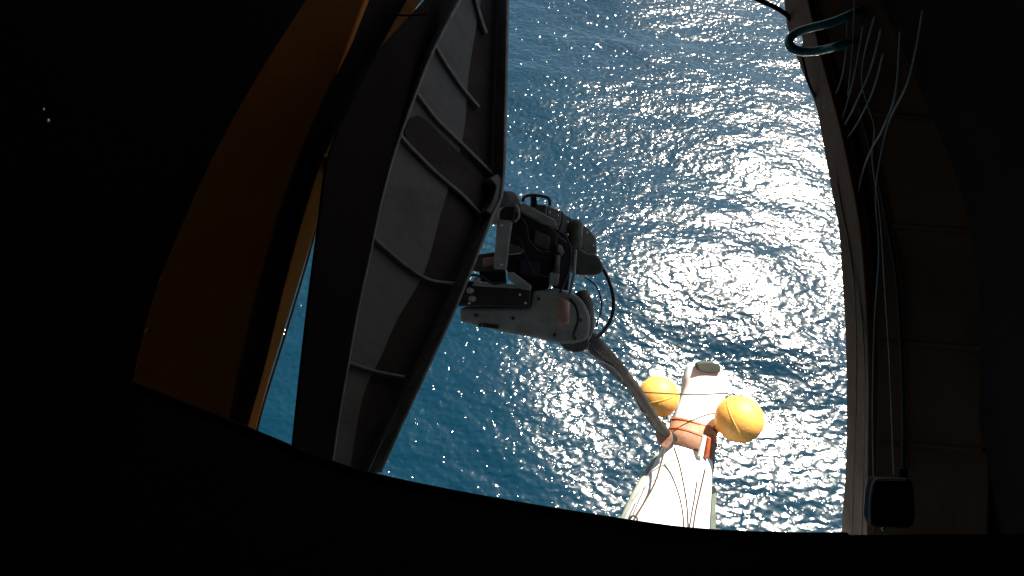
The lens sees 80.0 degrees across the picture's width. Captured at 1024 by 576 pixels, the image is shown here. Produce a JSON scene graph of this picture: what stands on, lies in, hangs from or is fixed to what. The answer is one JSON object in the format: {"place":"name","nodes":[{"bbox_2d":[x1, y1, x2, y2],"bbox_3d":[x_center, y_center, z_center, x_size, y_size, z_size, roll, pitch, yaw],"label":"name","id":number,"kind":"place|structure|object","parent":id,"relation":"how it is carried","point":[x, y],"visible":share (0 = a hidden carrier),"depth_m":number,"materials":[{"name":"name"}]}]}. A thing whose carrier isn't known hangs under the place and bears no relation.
{"place":"outdoors","nodes":[
{"label":"outdoors","id":0,"kind":"place"},
{"bbox_2d":[291,0,508,472],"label":"ribbed grey beam","id":1,"kind":"structure","parent":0,"point":[412,188],"depth_m":1.64,"materials":[{"name":"metal"}]},
{"bbox_2d":[133,0,426,429],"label":"orange beam","id":2,"kind":"structure","parent":1,"relation":"attached to","point":[222,302],"depth_m":1.62,"materials":[{"name":"metal"}]},
{"bbox_2d":[458,191,614,351],"bbox_3d":[0.138,-0.231,2.759,0.774,1.277,0.746,0,55,0],"label":"instrument frame","id":3,"kind":"object","parent":1,"relation":"hanging from","point":[539,251],"visible":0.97,"depth_m":2.86,"materials":[{"name":"grey metal"}]},
{"bbox_2d":[587,331,677,442],"bbox_3d":[0.859,0.730,4.172,1.162,2.458,0.177,-18,57,-12],"label":"umbilical","id":4,"kind":"object","parent":3,"relation":"hanging from","point":[598,348],"visible":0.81,"depth_m":3.88,"materials":[{"name":"fabric"}]},
{"bbox_2d":[582,351,655,426],"bbox_3d":[0.719,0.681,3.939,0.913,1.979,0.081,-23,58,-15],"label":"white lashing","id":5,"kind":"object","parent":4,"relation":"attached to","point":[589,355],"visible":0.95,"depth_m":3.60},
{"bbox_2d":[620,361,728,528],"bbox_3d":[1.463,1.695,5.178,0.815,0.740,2.346,23,58,15],"label":"white float","id":6,"kind":"object","parent":4,"relation":"hanging from","point":[674,486],"visible":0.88,"depth_m":5.13,"materials":[{"name":"paint"}]},
{"bbox_2d":[640,376,679,419],"bbox_3d":[1.286,0.949,5.350,0.355,0.355,0.355,0,55,0],"label":"yellow ball float","id":7,"kind":"object","parent":6,"relation":"on","point":[664,405],"visible":0.81,"depth_m":5.22,"materials":[{"name":"yellow plastic"}]},
{"bbox_2d":[644,392,728,394],"bbox_3d":[1.464,0.899,5.165,0.888,0.339,0.065,-7,55,-5],"label":"thin line","id":8,"kind":"object","parent":6,"relation":"attached to","point":[685,394],"visible":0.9,"depth_m":5.13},
{"bbox_2d":[713,395,764,442],"bbox_3d":[1.936,1.118,5.200,0.400,0.400,0.403,0,55,0],"label":"yellow ball float","id":9,"kind":"object","parent":6,"relation":"on","point":[739,419],"visible":1,"depth_m":5.06,"materials":[{"name":"yellow plastic"}]},
{"bbox_2d":[256,0,846,531],"bbox_3d":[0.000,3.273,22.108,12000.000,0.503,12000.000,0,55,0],"label":"sea","id":10,"kind":"structure","parent":0,"point":[670,154],"depth_m":24.54,"materials":[{"name":"liquid"}]},
{"bbox_2d":[784,0,1023,549],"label":"starboard bay wall","id":11,"kind":"structure","parent":0,"point":[951,171],"depth_m":1.25,"materials":[{"name":"black metal"}]},
{"bbox_2d":[0,373,1023,575],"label":"opening sill","id":12,"kind":"structure","parent":11,"relation":"attached to","point":[103,474],"depth_m":0.91,"materials":[{"name":"black paint"}]},
{"bbox_2d":[0,0,305,412],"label":"port bay wall","id":13,"kind":"structure","parent":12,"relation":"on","point":[116,117],"depth_m":1.07,"materials":[{"name":"black metal"}]},
{"bbox_2d":[754,0,790,20],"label":"black hose","id":14,"kind":"object","parent":11,"relation":"attached to","point":[783,12],"visible":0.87,"depth_m":1.72,"materials":[{"name":"rubber"}]},
{"bbox_2d":[801,56,815,98],"bbox_3d":[0.788,-0.535,1.607,0.026,0.108,0.138,-29,60,-19],"label":"dangling wire","id":15,"kind":"object","parent":11,"relation":"hanging from","point":[807,78],"visible":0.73,"depth_m":1.60,"materials":[{"name":"black paint"}]},
{"bbox_2d":[785,6,863,55],"bbox_3d":[0.933,-0.704,1.630,0.135,0.368,0.778,38,63,23],"label":"teal hose","id":16,"kind":"object","parent":11,"relation":"attached to","point":[791,46],"visible":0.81,"depth_m":1.37,"materials":[{"name":"teal rubber"}]},
{"bbox_2d":[823,10,848,107],"bbox_3d":[0.769,-0.521,1.440,0.062,0.264,0.044,0,55,0],"label":"cord","id":17,"kind":"object","parent":11,"relation":"attached to","point":[844,60],"visible":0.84,"depth_m":1.41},
{"bbox_2d":[847,0,854,94],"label":"cord","id":18,"kind":"object","parent":11,"relation":"hanging from","point":[852,47],"visible":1,"depth_m":1.35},
{"bbox_2d":[842,26,863,117],"bbox_3d":[0.773,-0.452,1.408,0.079,0.322,0.013,0,55,0],"label":"cord","id":19,"kind":"object","parent":11,"relation":"attached to","point":[854,71],"visible":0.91,"depth_m":1.35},
{"bbox_2d":[835,29,881,534],"bbox_3d":[0.831,0.069,1.463,0.103,1.100,0.778,-8,55,-6],"label":"cord","id":20,"kind":"object","parent":11,"relation":"attached to","point":[867,77],"visible":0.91,"depth_m":1.54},
{"bbox_2d":[847,53,883,137],"bbox_3d":[0.778,-0.387,1.371,0.118,0.364,0.020,-39,63,-24],"label":"cord","id":21,"kind":"object","parent":11,"relation":"attached to","point":[870,95],"visible":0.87,"depth_m":1.29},
{"bbox_2d":[852,32,901,534],"bbox_3d":[0.878,0.085,1.395,0.110,1.089,0.674,-17,57,-12],"label":"cord","id":22,"kind":"object","parent":11,"relation":"attached to","point":[894,96],"visible":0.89,"depth_m":1.51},
{"bbox_2d":[861,15,894,474],"bbox_3d":[0.836,-0.051,1.345,0.038,0.776,0.700,-14,56,-9],"label":"cord","id":23,"kind":"object","parent":11,"relation":"attached to","point":[881,244],"visible":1,"depth_m":1.35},
{"bbox_2d":[858,106,905,467],"bbox_3d":[0.862,0.003,1.427,0.013,0.507,0.699,-8,55,-5],"label":"power cable","id":24,"kind":"object","parent":11,"relation":"attached to","point":[898,298],"visible":0.95,"depth_m":1.38,"materials":[{"name":"rubber"}]},
{"bbox_2d":[864,467,914,527],"bbox_3d":[0.760,0.423,1.234,0.096,0.082,0.110,0,55,0],"label":"junction box","id":25,"kind":"object","parent":11,"relation":"attached to","point":[888,501],"visible":1,"depth_m":1.22,"materials":[{"name":"black plastic"}]},
{"bbox_2d":[872,10,923,475],"bbox_3d":[0.847,-0.004,1.304,0.091,0.984,0.536,-21,58,-14],"label":"cord","id":26,"kind":"object","parent":11,"relation":"hanging from","point":[913,60],"visible":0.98,"depth_m":1.36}
]}

